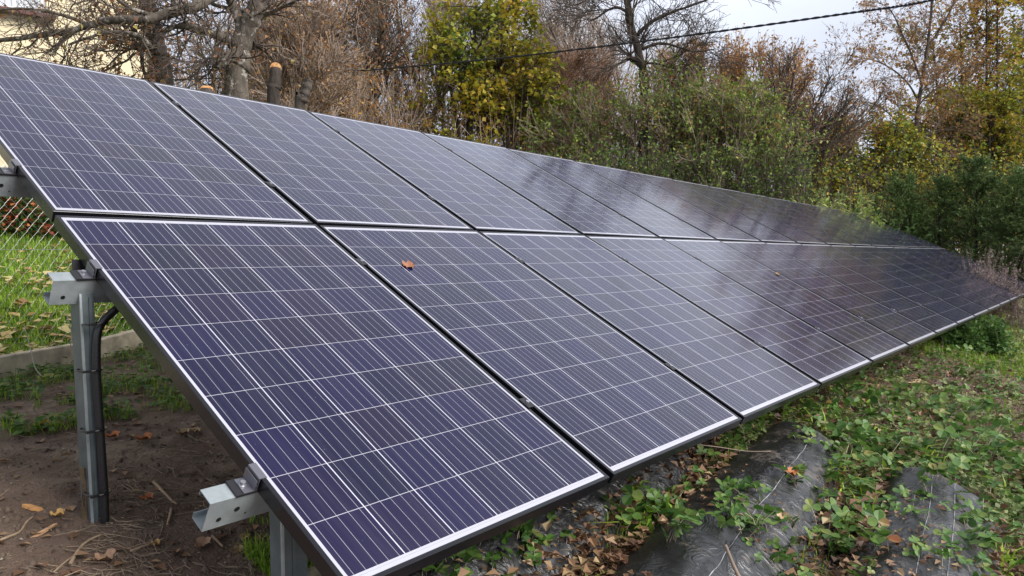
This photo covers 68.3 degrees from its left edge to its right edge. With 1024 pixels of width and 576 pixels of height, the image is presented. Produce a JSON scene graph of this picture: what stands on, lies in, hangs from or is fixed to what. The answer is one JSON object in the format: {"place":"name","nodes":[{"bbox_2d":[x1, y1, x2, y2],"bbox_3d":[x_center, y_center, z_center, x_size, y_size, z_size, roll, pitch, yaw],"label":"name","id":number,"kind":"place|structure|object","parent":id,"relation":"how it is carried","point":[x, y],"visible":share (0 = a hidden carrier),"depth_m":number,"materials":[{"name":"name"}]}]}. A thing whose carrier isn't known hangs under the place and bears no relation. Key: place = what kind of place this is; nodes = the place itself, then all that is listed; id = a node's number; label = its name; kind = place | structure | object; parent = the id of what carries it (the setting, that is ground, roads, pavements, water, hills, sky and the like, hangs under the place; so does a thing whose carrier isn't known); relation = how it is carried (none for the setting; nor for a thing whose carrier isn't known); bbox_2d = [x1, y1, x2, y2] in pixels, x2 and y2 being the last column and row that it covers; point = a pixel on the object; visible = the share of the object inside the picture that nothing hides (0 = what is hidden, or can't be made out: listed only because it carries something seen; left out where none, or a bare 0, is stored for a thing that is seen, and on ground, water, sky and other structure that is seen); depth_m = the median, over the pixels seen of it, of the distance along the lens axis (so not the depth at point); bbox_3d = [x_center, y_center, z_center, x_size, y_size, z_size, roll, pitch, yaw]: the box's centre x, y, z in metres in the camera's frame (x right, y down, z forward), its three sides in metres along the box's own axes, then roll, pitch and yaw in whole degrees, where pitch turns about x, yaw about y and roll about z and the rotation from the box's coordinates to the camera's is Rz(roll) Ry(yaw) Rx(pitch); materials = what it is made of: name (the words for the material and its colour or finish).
{"place":"outdoors","nodes":[
{"label":"outdoors","id":0,"kind":"place"},
{"bbox_2d":[0,230,131,354],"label":"lawn grass","id":1,"kind":"structure","parent":0,"point":[9,302],"depth_m":5.93,"materials":[{"name":"green plant"}]},
{"bbox_2d":[0,159,910,238],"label":"mounting rail","id":2,"kind":"object","parent":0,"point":[11,184],"visible":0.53,"depth_m":2.61,"materials":[{"name":"metal"}]},
{"bbox_2d":[0,53,312,223],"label":"solar panel","id":3,"kind":"object","parent":2,"relation":"attached to","point":[76,141],"visible":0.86,"depth_m":3.09,"materials":[{"name":"blue glass"}]},
{"bbox_2d":[150,81,473,229],"bbox_3d":[-1.080,-0.694,4.022,1.650,0.040,0.992,37,23,32],"label":"solar panel","id":4,"kind":"object","parent":2,"relation":"attached to","point":[314,170],"visible":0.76,"depth_m":3.91,"materials":[{"name":"blue glass"}]},
{"bbox_2d":[575,161,760,241],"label":"solar panel","id":5,"kind":"object","parent":2,"relation":"attached to","point":[694,216],"visible":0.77,"depth_m":7.11,"materials":[{"name":"grey glass"}]},
{"bbox_2d":[629,171,796,242],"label":"solar panel","id":6,"kind":"object","parent":2,"relation":"attached to","point":[748,226],"visible":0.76,"depth_m":7.91,"materials":[{"name":"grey glass"}]},
{"bbox_2d":[710,186,850,244],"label":"solar panel","id":7,"kind":"object","parent":2,"relation":"attached to","point":[810,230],"visible":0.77,"depth_m":9.50,"materials":[{"name":"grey glass"}]},
{"bbox_2d":[171,101,828,212],"bbox_3d":[2.350,-1.082,8.997,0.108,0.207,15.312,1,3,39],"label":"mounting rail","id":8,"kind":"object","parent":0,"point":[179,105],"visible":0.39,"depth_m":4.67,"materials":[{"name":"metal"}]},
{"bbox_2d":[308,111,580,234],"bbox_3d":[-0.445,-0.723,4.810,1.650,0.038,0.992,36,23,32],"label":"solar panel","id":9,"kind":"object","parent":8,"relation":"attached to","point":[468,194],"visible":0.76,"depth_m":4.72,"materials":[{"name":"blue glass"}]},
{"bbox_2d":[421,132,657,237],"bbox_3d":[0.191,-0.753,5.599,1.650,0.038,0.992,36,23,32],"label":"solar panel","id":10,"kind":"object","parent":8,"relation":"attached to","point":[571,207],"visible":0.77,"depth_m":5.52,"materials":[{"name":"blue glass"}]},
{"bbox_2d":[507,148,715,239],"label":"solar panel","id":11,"kind":"object","parent":8,"relation":"attached to","point":[646,215],"visible":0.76,"depth_m":6.32,"materials":[{"name":"grey glass"}]},
{"bbox_2d":[673,179,825,243],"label":"solar panel","id":12,"kind":"object","parent":8,"relation":"attached to","point":[775,225],"visible":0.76,"depth_m":8.70,"materials":[{"name":"grey glass"}]},
{"bbox_2d":[742,192,871,245],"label":"solar panel","id":13,"kind":"object","parent":8,"relation":"attached to","point":[828,229],"visible":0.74,"depth_m":10.29,"materials":[{"name":"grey glass"}]},
{"bbox_2d":[769,197,889,246],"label":"solar panel","id":14,"kind":"object","parent":8,"relation":"attached to","point":[839,226],"visible":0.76,"depth_m":11.08,"materials":[{"name":"grey glass"}]},
{"bbox_2d":[791,201,904,246],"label":"solar panel","id":15,"kind":"object","parent":8,"relation":"attached to","point":[884,240],"visible":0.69,"depth_m":11.87,"materials":[{"name":"grey glass"}]},
{"bbox_2d":[0,199,1023,575],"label":"ground","id":16,"kind":"structure","parent":0,"point":[66,497],"depth_m":2.65,"materials":[{"name":"soil"}]},
{"bbox_2d":[0,197,57,235],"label":"flowering bush","id":17,"kind":"object","parent":16,"relation":"on","point":[21,217],"visible":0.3,"depth_m":7.94,"materials":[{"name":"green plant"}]},
{"bbox_2d":[0,232,127,354],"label":"fallen leaves","id":18,"kind":"object","parent":16,"relation":"on","point":[65,327],"visible":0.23,"depth_m":5.61,"materials":[{"name":"plant"}]},
{"bbox_2d":[0,329,144,378],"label":"kerb","id":19,"kind":"structure","parent":16,"relation":"on","point":[56,354],"depth_m":4.76,"materials":[{"name":"concrete"}]},
{"bbox_2d":[0,162,131,355],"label":"chain link fence","id":20,"kind":"object","parent":19,"relation":"on","point":[37,278],"visible":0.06,"depth_m":4.65,"materials":[{"name":"silver metal"}]},
{"bbox_2d":[0,0,154,166],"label":"house","id":21,"kind":"structure","parent":16,"relation":"on","point":[126,67],"depth_m":11.40,"materials":[{"name":"beige paint"}]},
{"bbox_2d":[173,0,934,79],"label":"overhead cable","id":22,"kind":"object","parent":21,"relation":"attached to","point":[781,22],"visible":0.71,"depth_m":9.70,"materials":[{"name":"black plastic"}]},
{"bbox_2d":[70,259,100,522],"bbox_3d":[-1.269,0.454,2.290,0.103,1.081,0.088,1,3,39],"label":"steel post","id":23,"kind":"object","parent":16,"relation":"on","point":[83,310],"visible":0.61,"depth_m":2.24,"materials":[{"name":"metal"}]},
{"bbox_2d":[75,305,118,523],"bbox_3d":[-1.209,0.355,2.284,0.090,0.704,0.194,1,3,39],"label":"cable conduit","id":24,"kind":"object","parent":23,"relation":"attached to","point":[97,369],"visible":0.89,"depth_m":2.23,"materials":[{"name":"black plastic"}]},
{"bbox_2d":[43,255,951,304],"bbox_3d":[3.499,-0.282,8.100,0.118,0.155,15.312,1,3,39],"label":"mounting rail","id":25,"kind":"object","parent":23,"relation":"attached to","point":[69,287],"visible":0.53,"depth_m":2.21,"materials":[{"name":"metal"}]},
{"bbox_2d":[0,343,193,436],"bbox_3d":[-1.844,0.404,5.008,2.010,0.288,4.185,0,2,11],"label":"rough grass","id":26,"kind":"structure","parent":16,"relation":"on","point":[4,424],"depth_m":3.82,"materials":[{"name":"green plant"}]},
{"bbox_2d":[0,352,264,575],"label":"leaf litter","id":27,"kind":"object","parent":16,"relation":"on","point":[160,565],"visible":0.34,"depth_m":2.33,"materials":[{"name":"brown plant"}]},
{"bbox_2d":[0,373,267,575],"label":"soil clods","id":28,"kind":"object","parent":16,"relation":"on","point":[33,561],"visible":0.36,"depth_m":2.26,"materials":[{"name":"brown soil"}]},
{"bbox_2d":[0,406,268,575],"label":"wood chips","id":29,"kind":"object","parent":16,"relation":"on","point":[53,550],"visible":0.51,"depth_m":2.27,"materials":[{"name":"brown wood"}]},
{"bbox_2d":[0,375,269,575],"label":"twig litter","id":30,"kind":"object","parent":16,"relation":"on","point":[136,538],"visible":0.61,"depth_m":2.22,"materials":[{"name":"wood"}]},
{"bbox_2d":[67,0,206,84],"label":"corner tree","id":31,"kind":"object","parent":16,"relation":"on","point":[163,48],"visible":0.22,"depth_m":8.47,"materials":[{"name":"brown plant"}]},
{"bbox_2d":[0,0,322,98],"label":"apple tree","id":32,"kind":"object","parent":16,"relation":"on","point":[234,63],"visible":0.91,"depth_m":7.57,"materials":[{"name":"brown plant"}]},
{"bbox_2d":[162,0,354,100],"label":"thorn tree","id":33,"kind":"object","parent":16,"relation":"on","point":[215,60],"visible":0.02,"depth_m":23.06,"materials":[{"name":"brown plant"}]},
{"bbox_2d":[227,512,313,575],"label":"sparse grass","id":34,"kind":"structure","parent":16,"relation":"on","point":[257,552],"depth_m":2.17,"materials":[{"name":"green plant"}]},
{"bbox_2d":[267,61,281,104],"bbox_3d":[-2.319,-1.019,7.429,0.162,2.401,0.139,-1,2,-12],"label":"pruned tree","id":35,"kind":"object","parent":16,"relation":"on","point":[274,83],"visible":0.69,"depth_m":7.35,"materials":[{"name":"brown plant"}]},
{"bbox_2d":[269,511,307,575],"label":"steel post","id":36,"kind":"object","parent":16,"relation":"on","point":[288,556],"depth_m":1.85,"materials":[{"name":"metal"}]},
{"bbox_2d":[192,279,1009,531],"bbox_3d":[4.157,0.177,7.587,0.110,0.214,15.312,1,3,39],"label":"mounting rail","id":37,"kind":"object","parent":36,"relation":"attached to","point":[234,500],"visible":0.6,"depth_m":1.71,"materials":[{"name":"metal"}]},
{"bbox_2d":[53,215,609,575],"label":"solar panel","id":38,"kind":"object","parent":37,"relation":"attached to","point":[366,420],"visible":1,"depth_m":2.16,"materials":[{"name":"blue glass"}]},
{"bbox_2d":[319,225,741,483],"bbox_3d":[0.056,0.151,3.137,1.650,0.040,0.992,37,24,32],"label":"solar panel","id":39,"kind":"object","parent":37,"relation":"attached to","point":[613,404],"visible":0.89,"depth_m":2.99,"materials":[{"name":"blue glass"}]},
{"bbox_2d":[479,231,819,424],"bbox_3d":[0.695,0.114,3.923,1.650,0.038,0.992,36,24,32],"label":"solar panel","id":40,"kind":"object","parent":37,"relation":"attached to","point":[744,378],"visible":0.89,"depth_m":3.81,"materials":[{"name":"blue glass"}]},
{"bbox_2d":[586,235,871,388],"bbox_3d":[1.334,0.078,4.709,1.650,0.038,0.992,36,24,32],"label":"solar panel","id":41,"kind":"object","parent":37,"relation":"attached to","point":[822,359],"visible":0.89,"depth_m":4.61,"materials":[{"name":"blue glass"}]},
{"bbox_2d":[662,238,908,365],"bbox_3d":[1.973,0.041,5.495,1.650,0.040,0.992,36,23,32],"label":"solar panel","id":42,"kind":"object","parent":37,"relation":"attached to","point":[870,342],"visible":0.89,"depth_m":5.41,"materials":[{"name":"grey glass"}]},
{"bbox_2d":[721,241,936,348],"bbox_3d":[2.612,0.005,6.281,1.650,0.039,0.992,35,23,32],"label":"solar panel","id":43,"kind":"object","parent":37,"relation":"attached to","point":[904,329],"visible":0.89,"depth_m":6.21,"materials":[{"name":"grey glass"}]},
{"bbox_2d":[764,242,957,336],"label":"solar panel","id":44,"kind":"object","parent":37,"relation":"attached to","point":[935,322],"visible":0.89,"depth_m":7.00,"materials":[{"name":"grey glass"}]},
{"bbox_2d":[802,244,975,326],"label":"solar panel","id":45,"kind":"object","parent":37,"relation":"attached to","point":[959,317],"visible":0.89,"depth_m":7.79,"materials":[{"name":"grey glass"}]},
{"bbox_2d":[831,245,989,318],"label":"solar panel","id":46,"kind":"object","parent":37,"relation":"attached to","point":[961,303],"visible":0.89,"depth_m":8.58,"materials":[{"name":"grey glass"}]},
{"bbox_2d":[856,246,1000,312],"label":"solar panel","id":47,"kind":"object","parent":37,"relation":"attached to","point":[975,298],"visible":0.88,"depth_m":9.37,"materials":[{"name":"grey glass"}]},
{"bbox_2d":[875,246,1010,306],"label":"solar panel","id":48,"kind":"object","parent":37,"relation":"attached to","point":[975,288],"visible":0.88,"depth_m":10.16,"materials":[{"name":"grey glass"}]},
{"bbox_2d":[894,247,1019,302],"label":"solar panel","id":49,"kind":"object","parent":37,"relation":"attached to","point":[965,276],"visible":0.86,"depth_m":10.96,"materials":[{"name":"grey glass"}]},
{"bbox_2d":[911,248,1023,297],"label":"solar panel","id":50,"kind":"object","parent":37,"relation":"attached to","point":[940,258],"visible":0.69,"depth_m":11.79,"materials":[{"name":"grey glass"}]},
{"bbox_2d":[213,0,377,116],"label":"beech sapling","id":51,"kind":"object","parent":16,"relation":"on","point":[296,49],"visible":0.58,"depth_m":9.98,"materials":[{"name":"brown plant"}]},
{"bbox_2d":[165,22,479,137],"bbox_3d":[-6.993,-6.219,28.642,10.351,10.126,12.771,1,3,39],"label":"brown brushwood","id":52,"kind":"object","parent":16,"relation":"on","point":[180,84],"visible":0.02,"depth_m":27.74,"materials":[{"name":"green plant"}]},
{"bbox_2d":[195,0,452,125],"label":"russet tree","id":53,"kind":"object","parent":16,"relation":"on","point":[381,57],"visible":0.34,"depth_m":21.05,"materials":[{"name":"brown plant"}]},
{"bbox_2d":[182,59,531,150],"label":"brown undergrowth","id":54,"kind":"object","parent":16,"relation":"on","point":[461,126],"visible":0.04,"depth_m":20.56,"materials":[{"name":"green plant"}]},
{"bbox_2d":[339,0,511,132],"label":"pale bare tree","id":55,"kind":"object","parent":16,"relation":"on","point":[406,49],"visible":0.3,"depth_m":22.18,"materials":[{"name":"beige plant"}]},
{"bbox_2d":[286,29,635,166],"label":"autumn undergrowth","id":56,"kind":"object","parent":16,"relation":"on","point":[362,108],"visible":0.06,"depth_m":19.87,"materials":[{"name":"orange plant"}]},
{"bbox_2d":[395,0,586,152],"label":"green yellow maple","id":57,"kind":"object","parent":16,"relation":"on","point":[453,44],"visible":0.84,"depth_m":20.41,"materials":[{"name":"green plant"}]},
{"bbox_2d":[307,428,734,575],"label":"mulch bed","id":58,"kind":"object","parent":16,"relation":"on","point":[567,516],"visible":0.02,"depth_m":2.55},
{"bbox_2d":[420,425,997,575],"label":"runners on film","id":59,"kind":"object","parent":58,"relation":"on","point":[468,554],"visible":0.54,"depth_m":2.74,"materials":[{"name":"green plant"}]},
{"bbox_2d":[496,34,628,163],"bbox_3d":[1.415,-4.052,22.742,4.278,7.246,3.350,-1,2,-6],"label":"reddish thicket","id":60,"kind":"object","parent":16,"relation":"on","point":[570,71],"visible":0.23,"depth_m":22.43,"materials":[{"name":"brown plant"}]},
{"bbox_2d":[502,0,635,170],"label":"slanting willow","id":61,"kind":"object","parent":16,"relation":"on","point":[555,33],"visible":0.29,"depth_m":23.75,"materials":[{"name":"brown plant"}]},
{"bbox_2d":[520,0,700,169],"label":"misty bare tree","id":62,"kind":"object","parent":16,"relation":"on","point":[651,83],"visible":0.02,"depth_m":30.45,"materials":[{"name":"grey plant"}]},
{"bbox_2d":[517,46,744,182],"bbox_3d":[3.214,-3.275,20.089,6.208,6.262,3.173,-1,2,-2],"label":"willow shrub","id":63,"kind":"object","parent":16,"relation":"on","point":[577,116],"visible":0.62,"depth_m":19.88,"materials":[{"name":"green plant"}]},
{"bbox_2d":[532,0,780,170],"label":"bare walnut","id":64,"kind":"object","parent":16,"relation":"on","point":[637,59],"visible":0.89,"depth_m":19.94,"materials":[{"name":"brown plant"}]},
{"bbox_2d":[516,128,844,205],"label":"leafy undergrowth","id":65,"kind":"object","parent":16,"relation":"on","point":[667,172],"visible":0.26,"depth_m":18.66,"materials":[{"name":"green plant"}]},
{"bbox_2d":[649,35,750,184],"bbox_3d":[6.147,-4.660,25.073,3.200,8.433,3.297,1,3,39],"label":"orange coppice","id":66,"kind":"object","parent":16,"relation":"on","point":[710,79],"visible":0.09,"depth_m":24.79,"materials":[{"name":"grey plant"}]},
{"bbox_2d":[606,421,851,575],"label":"mulch bed","id":67,"kind":"object","parent":16,"relation":"on","point":[697,550],"visible":0.62,"depth_m":2.82,"materials":[{"name":"grey plastic"}]},
{"bbox_2d":[662,509,701,541],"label":"strawberry plant","id":68,"kind":"object","parent":67,"relation":"on","point":[690,515],"visible":1,"depth_m":2.45,"materials":[{"name":"green plant"}]},
{"bbox_2d":[734,499,788,533],"bbox_3d":[0.879,0.813,2.686,0.196,0.119,0.141,0,2,7],"label":"strawberry plant","id":69,"kind":"object","parent":67,"relation":"on","point":[769,509],"visible":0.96,"depth_m":2.68,"materials":[{"name":"green plant"}]},
{"bbox_2d":[637,57,840,198],"bbox_3d":[5.800,-3.065,19.321,5.061,6.013,3.176,-1,2,-5],"label":"privet shrub","id":70,"kind":"object","parent":16,"relation":"on","point":[754,117],"visible":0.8,"depth_m":19.14,"materials":[{"name":"green plant"}]},
{"bbox_2d":[458,304,1023,575],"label":"scattered dead leaves","id":71,"kind":"object","parent":16,"relation":"on","point":[613,542],"visible":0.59,"depth_m":3.01,"materials":[{"name":"brown plant"}]},
{"bbox_2d":[710,23,824,193],"bbox_3d":[8.018,-4.399,24.250,3.858,8.173,2.635,0,2,12],"label":"amber coppice","id":72,"kind":"object","parent":16,"relation":"on","point":[739,73],"visible":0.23,"depth_m":24.06,"materials":[{"name":"brown plant"}]},
{"bbox_2d":[579,322,1023,575],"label":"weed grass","id":73,"kind":"structure","parent":16,"relation":"on","point":[812,526],"depth_m":2.84,"materials":[{"name":"green plant"}]},
{"bbox_2d":[598,361,1023,575],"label":"bright weeds","id":74,"kind":"object","parent":16,"relation":"on","point":[1012,563],"visible":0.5,"depth_m":3.56,"materials":[{"name":"green plant"}]},
{"bbox_2d":[602,299,1023,575],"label":"strawberry ground cover","id":75,"kind":"object","parent":16,"relation":"on","point":[637,510],"visible":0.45,"depth_m":3.79,"materials":[{"name":"green plant"}]},
{"bbox_2d":[755,36,888,199],"bbox_3d":[8.729,-3.687,21.508,3.946,7.111,1.973,0,2,4],"label":"fan shrub","id":76,"kind":"object","parent":16,"relation":"on","point":[836,114],"visible":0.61,"depth_m":21.42,"materials":[{"name":"brown plant"}]},
{"bbox_2d":[759,79,885,195],"bbox_3d":[9.320,-3.425,23.351,4.017,6.370,2.728,-1,2,-3],"label":"brown coppice","id":77,"kind":"object","parent":16,"relation":"on","point":[849,143],"visible":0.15,"depth_m":22.74,"materials":[{"name":"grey plant"}]},
{"bbox_2d":[783,179,887,228],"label":"tall weeds","id":78,"kind":"object","parent":16,"relation":"on","point":[866,211],"visible":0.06,"depth_m":14.07,"materials":[{"name":"green plant"}]},
{"bbox_2d":[781,108,950,222],"bbox_3d":[10.743,-2.839,23.575,5.295,5.437,3.126,0,2,25],"label":"yellow maple shrub","id":79,"kind":"object","parent":16,"relation":"on","point":[884,140],"visible":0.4,"depth_m":23.03,"materials":[{"name":"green plant"}]},
{"bbox_2d":[718,304,1023,522],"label":"creeping ground cover","id":80,"kind":"object","parent":16,"relation":"on","point":[1013,508],"visible":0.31,"depth_m":4.56,"materials":[{"name":"green plant"}]},
{"bbox_2d":[723,315,1023,480],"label":"tall strawberry growth","id":81,"kind":"object","parent":16,"relation":"on","point":[954,429],"visible":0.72,"depth_m":4.23,"materials":[{"name":"green plant"}]},
{"bbox_2d":[777,129,1023,271],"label":"hedgerow undergrowth","id":82,"kind":"object","parent":16,"relation":"on","point":[850,187],"visible":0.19,"depth_m":21.80,"materials":[{"name":"green plant"}]},
{"bbox_2d":[811,0,1008,167],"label":"sparse pear tree","id":83,"kind":"object","parent":16,"relation":"on","point":[919,74],"visible":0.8,"depth_m":25.37,"materials":[{"name":"brown plant"}]},
{"bbox_2d":[872,170,951,243],"bbox_3d":[7.868,-1.100,15.244,1.812,2.581,1.688,1,3,39],"label":"spruce","id":84,"kind":"object","parent":16,"relation":"on","point":[903,199],"visible":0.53,"depth_m":15.02,"materials":[{"name":"green plant"}]},
{"bbox_2d":[836,466,1009,575],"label":"mulch bed","id":85,"kind":"object","parent":16,"relation":"on","point":[947,517],"visible":0.5,"depth_m":2.98,"materials":[{"name":"grey plastic"}]},
{"bbox_2d":[434,458,991,575],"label":"leaf litter on film","id":86,"kind":"object","parent":85,"relation":"on","point":[900,571],"visible":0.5,"depth_m":2.71,"materials":[{"name":"green plant"}]},
{"bbox_2d":[846,510,901,550],"bbox_3d":[1.336,0.903,2.794,0.183,0.118,0.168,-2,2,-35],"label":"strawberry plant","id":87,"kind":"object","parent":85,"relation":"on","point":[879,536],"visible":1,"depth_m":2.79,"materials":[{"name":"green plant"}]},
{"bbox_2d":[908,453,970,481],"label":"strawberry plant","id":88,"kind":"object","parent":85,"relation":"on","point":[961,461],"visible":1,"depth_m":3.44,"materials":[{"name":"green plant"}]},
{"bbox_2d":[956,524,1001,551],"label":"strawberry plant","id":89,"kind":"object","parent":85,"relation":"on","point":[981,539],"visible":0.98,"depth_m":2.96,"materials":[{"name":"green plant"}]},
{"bbox_2d":[857,83,1004,238],"bbox_3d":[15.928,-3.899,27.947,6.330,7.194,4.018,0,2,2],"label":"golden shrub","id":90,"kind":"object","parent":16,"relation":"on","point":[921,112],"visible":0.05,"depth_m":27.48,"materials":[{"name":"brown plant"}]},
{"bbox_2d":[881,0,1023,236],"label":"orange maple","id":91,"kind":"object","parent":16,"relation":"on","point":[993,40],"visible":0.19,"depth_m":28.96,"materials":[{"name":"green plant"}]},
{"bbox_2d":[905,172,999,260],"bbox_3d":[8.291,-0.995,14.817,1.823,2.611,2.020,-2,2,-35],"label":"spruce","id":92,"kind":"object","parent":16,"relation":"on","point":[945,185],"visible":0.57,"depth_m":14.73,"materials":[{"name":"green plant"}]},
{"bbox_2d":[931,323,993,349],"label":"herb clump","id":93,"kind":"object","parent":16,"relation":"on","point":[957,335],"visible":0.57,"depth_m":8.11,"materials":[{"name":"green plant"}]},
{"bbox_2d":[913,300,1023,380],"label":"lawn grass","id":94,"kind":"structure","parent":16,"relation":"on","point":[993,358],"depth_m":7.84,"materials":[{"name":"green plant"}]},
{"bbox_2d":[918,55,1023,255],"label":"yellow maple","id":95,"kind":"object","parent":16,"relation":"on","point":[997,103],"visible":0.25,"depth_m":25.98,"materials":[{"name":"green plant"}]},
{"bbox_2d":[933,152,1023,273],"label":"spruce","id":96,"kind":"object","parent":16,"relation":"on","point":[972,186],"visible":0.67,"depth_m":14.42,"materials":[{"name":"green plant"}]},
{"bbox_2d":[953,314,1022,353],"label":"celery bush","id":97,"kind":"object","parent":16,"relation":"on","point":[994,334],"visible":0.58,"depth_m":8.18,"materials":[{"name":"green plant"}]},
{"bbox_2d":[958,247,1023,318],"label":"dead goldenrod","id":98,"kind":"object","parent":16,"relation":"on","point":[994,312],"visible":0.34,"depth_m":11.48,"materials":[{"name":"brown plant"}]},
{"bbox_2d":[960,163,1023,305],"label":"spruce","id":99,"kind":"object","parent":16,"relation":"on","point":[1006,204],"visible":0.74,"depth_m":13.93,"materials":[{"name":"green plant"}]},
{"bbox_2d":[986,259,1023,328],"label":"dead goldenrod","id":100,"kind":"object","parent":16,"relation":"on","point":[1015,312],"visible":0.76,"depth_m":11.07,"materials":[{"name":"brown plant"}]},
{"bbox_2d":[997,3,1023,172],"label":"leaning maple","id":101,"kind":"object","parent":16,"relation":"on","point":[1020,41],"visible":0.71,"depth_m":24.39,"materials":[{"name":"brown plant"}]},
{"bbox_2d":[155,0,1023,256],"label":"sky","id":102,"kind":"structure","parent":0,"point":[740,11],"materials":[{"name":"white"}]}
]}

